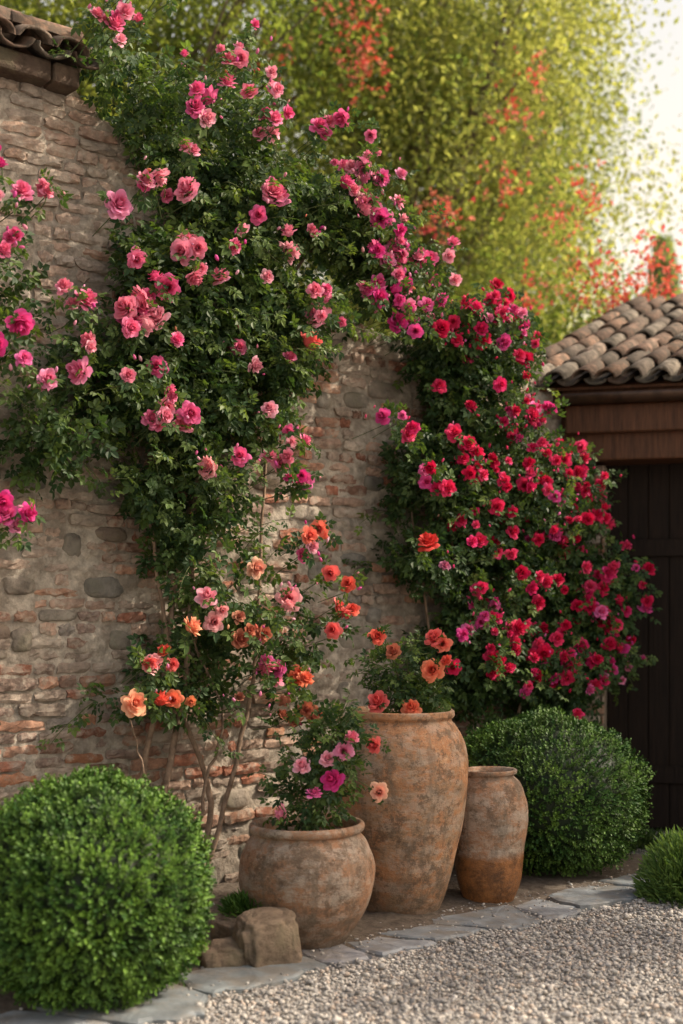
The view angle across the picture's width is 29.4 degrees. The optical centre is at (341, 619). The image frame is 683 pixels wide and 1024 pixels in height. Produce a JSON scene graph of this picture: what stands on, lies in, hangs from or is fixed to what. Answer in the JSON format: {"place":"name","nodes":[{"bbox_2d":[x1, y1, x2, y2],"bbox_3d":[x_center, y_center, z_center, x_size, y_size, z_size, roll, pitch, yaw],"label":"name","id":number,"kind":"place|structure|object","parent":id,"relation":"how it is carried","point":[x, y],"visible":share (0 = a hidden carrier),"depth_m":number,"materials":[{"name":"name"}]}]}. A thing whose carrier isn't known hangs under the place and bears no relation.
{"place":"outdoors","nodes":[
{"label":"outdoors","id":0,"kind":"place"},
{"bbox_2d":[0,46,78,95],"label":"coping ledge","id":1,"kind":"object","parent":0,"point":[56,77],"visible":0.52,"depth_m":6.42,"materials":[{"name":"brown stone"}]},
{"bbox_2d":[2,829,682,1023],"bbox_3d":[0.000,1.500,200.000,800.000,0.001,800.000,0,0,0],"label":"gravel ground","id":2,"kind":"structure","parent":0,"point":[549,1011],"depth_m":5.32,"materials":[{"name":"stone"}]},
{"bbox_2d":[0,0,431,306],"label":"pepper tree","id":3,"kind":"object","parent":2,"relation":"on","point":[211,33],"visible":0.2,"depth_m":12.41,"materials":[{"name":"green plant"}]},
{"bbox_2d":[0,853,642,1013],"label":"soil bed","id":4,"kind":"object","parent":2,"relation":"on","point":[532,885],"visible":0.09,"depth_m":6.83,"materials":[{"name":"brown soil"}]},
{"bbox_2d":[0,763,217,1014],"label":"boxwood topiary","id":5,"kind":"object","parent":4,"relation":"on","point":[105,882],"visible":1,"depth_m":4.81,"materials":[{"name":"green plant"}]},
{"bbox_2d":[198,936,244,967],"bbox_3d":[-0.503,1.437,5.597,0.231,0.127,0.190,-2,2,-11],"label":"garden rock","id":6,"kind":"object","parent":4,"relation":"on","point":[225,952],"visible":0.63,"depth_m":5.52,"materials":[{"name":"brown stone"}]},
{"bbox_2d":[211,910,242,940],"bbox_3d":[-0.449,1.402,5.859,0.217,0.200,0.262,2,4,38],"label":"garden rock","id":7,"kind":"object","parent":4,"relation":"on","point":[222,928],"visible":0.16,"depth_m":5.78,"materials":[{"name":"brown stone"}]},
{"bbox_2d":[0,0,471,866],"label":"climbing rose","id":8,"kind":"object","parent":4,"relation":"on","point":[178,392],"visible":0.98,"depth_m":6.71,"materials":[{"name":"green plant"}]},
{"bbox_2d":[215,889,262,919],"bbox_3d":[-0.421,1.270,5.887,0.306,0.134,0.304,0,0,-20],"label":"ground fern","id":9,"kind":"object","parent":4,"relation":"on","point":[239,901],"visible":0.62,"depth_m":5.83,"materials":[{"name":"green plant"}]},
{"bbox_2d":[232,907,301,966],"bbox_3d":[-0.334,1.371,5.656,0.299,0.215,0.261,-2,3,-20],"label":"garden rock","id":10,"kind":"object","parent":4,"relation":"on","point":[263,936],"visible":0.91,"depth_m":5.56,"materials":[{"name":"beige stone"}]},
{"bbox_2d":[238,813,375,949],"bbox_3d":[-0.160,1.215,6.018,0.635,0.569,0.628,0,0,0],"label":"terracotta pot","id":11,"kind":"object","parent":4,"relation":"on","point":[320,883],"visible":0.75,"depth_m":5.78,"materials":[{"name":"ceramic"}]},
{"bbox_2d":[246,688,390,830],"bbox_3d":[-0.102,0.663,5.976,0.661,0.710,0.535,0,0,0],"label":"potted rose","id":12,"kind":"object","parent":11,"relation":"on","point":[318,779],"visible":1,"depth_m":5.94,"materials":[{"name":"green plant"}]},
{"bbox_2d":[336,705,468,914],"bbox_3d":[0.302,0.978,6.697,0.698,1.044,0.695,0,0,0],"label":"terracotta jar","id":13,"kind":"object","parent":4,"relation":"on","point":[412,830],"visible":0.75,"depth_m":6.42,"materials":[{"name":"ceramic"}]},
{"bbox_2d":[343,623,463,712],"bbox_3d":[0.319,0.291,6.686,0.579,0.551,0.459,0,0,-8],"label":"potted rose","id":14,"kind":"object","parent":13,"relation":"on","point":[431,671],"visible":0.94,"depth_m":6.61,"materials":[{"name":"green plant"}]},
{"bbox_2d":[454,766,527,903],"bbox_3d":[0.786,1.146,6.930,0.416,0.708,0.416,0,0,0],"label":"terracotta jar","id":15,"kind":"object","parent":4,"relation":"on","point":[488,859],"visible":0.87,"depth_m":6.77,"materials":[{"name":"ceramic"}]},
{"bbox_2d":[342,277,662,735],"bbox_3d":[0.958,-0.338,8.257,2.503,3.691,1.116,0,0,-37],"label":"climbing rose","id":16,"kind":"object","parent":4,"relation":"on","point":[573,650],"visible":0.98,"depth_m":8.01,"materials":[{"name":"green plant"}]},
{"bbox_2d":[463,703,655,876],"bbox_3d":[1.227,0.999,7.727,1.266,1.004,1.150,0,0,0],"label":"boxwood topiary","id":17,"kind":"object","parent":4,"relation":"on","point":[584,785],"visible":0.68,"depth_m":7.36,"materials":[{"name":"green plant"}]},
{"bbox_2d":[0,860,656,1023],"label":"flagstone edging","id":18,"kind":"object","parent":2,"relation":"on","point":[174,1004],"visible":0.69,"depth_m":5.62,"materials":[{"name":"stone"}]},
{"bbox_2d":[191,0,682,350],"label":"pepper tree","id":19,"kind":"object","parent":2,"relation":"on","point":[433,112],"visible":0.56,"depth_m":13.78,"materials":[{"name":"green plant"}]},
{"bbox_2d":[290,0,677,346],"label":"pepper tree","id":20,"kind":"object","parent":2,"relation":"on","point":[604,196],"visible":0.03,"depth_m":19.22,"materials":[{"name":"green plant"}]},
{"bbox_2d":[363,154,682,535],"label":"bougainvillea","id":21,"kind":"object","parent":2,"relation":"on","point":[557,314],"visible":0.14,"depth_m":12.01,"materials":[{"name":"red plant"}]},
{"bbox_2d":[524,293,682,830],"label":"outbuilding","id":22,"kind":"structure","parent":2,"relation":"on","point":[616,378],"depth_m":9.18,"materials":[{"name":"wood"}]},
{"bbox_2d":[606,463,682,830],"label":"plank door","id":23,"kind":"structure","parent":22,"relation":"in","point":[650,508],"depth_m":9.19,"materials":[{"name":"brown wood"}]},
{"bbox_2d":[625,824,665,852],"bbox_3d":[1.949,1.406,8.501,0.451,0.199,0.465,0,0,37],"label":"ground fern","id":24,"kind":"object","parent":2,"relation":"on","point":[648,838],"visible":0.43,"depth_m":8.43,"materials":[{"name":"green plant"}]},
{"bbox_2d":[631,824,682,908],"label":"lavender shrub","id":25,"kind":"object","parent":2,"relation":"on","point":[663,877],"visible":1,"depth_m":6.90,"materials":[{"name":"green plant"}]},
{"bbox_2d":[645,232,682,298],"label":"cypress tree","id":26,"kind":"object","parent":2,"relation":"on","point":[662,239],"visible":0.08,"depth_m":39.71,"materials":[{"name":"green plant"}]},
{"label":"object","id":27,"kind":"object","parent":2,"relation":"on","visible":0},
{"bbox_2d":[0,5,103,71],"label":"coping tiles","id":28,"kind":"object","parent":27,"relation":"on","point":[26,34],"visible":0.7,"depth_m":6.43,"materials":[{"name":"brown ceramic"}]},
{"bbox_2d":[0,189,564,884],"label":"field stones","id":29,"kind":"object","parent":27,"relation":"attached to","point":[102,587],"visible":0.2,"depth_m":7.28,"materials":[{"name":"stone"}]},
{"bbox_2d":[0,77,568,882],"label":"bricks","id":30,"kind":"object","parent":27,"relation":"attached to","point":[62,143],"visible":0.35,"depth_m":6.77,"materials":[{"name":"brown brick"}]},
{"bbox_2d":[0,82,569,883],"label":"mortar","id":31,"kind":"object","parent":27,"relation":"attached to","point":[78,574],"visible":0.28,"depth_m":6.85,"materials":[{"name":"beige concrete"}]},
{"bbox_2d":[5,0,682,344],"label":"sky","id":32,"kind":"structure","parent":0,"point":[669,104],"materials":[{"name":"white"}]}
]}

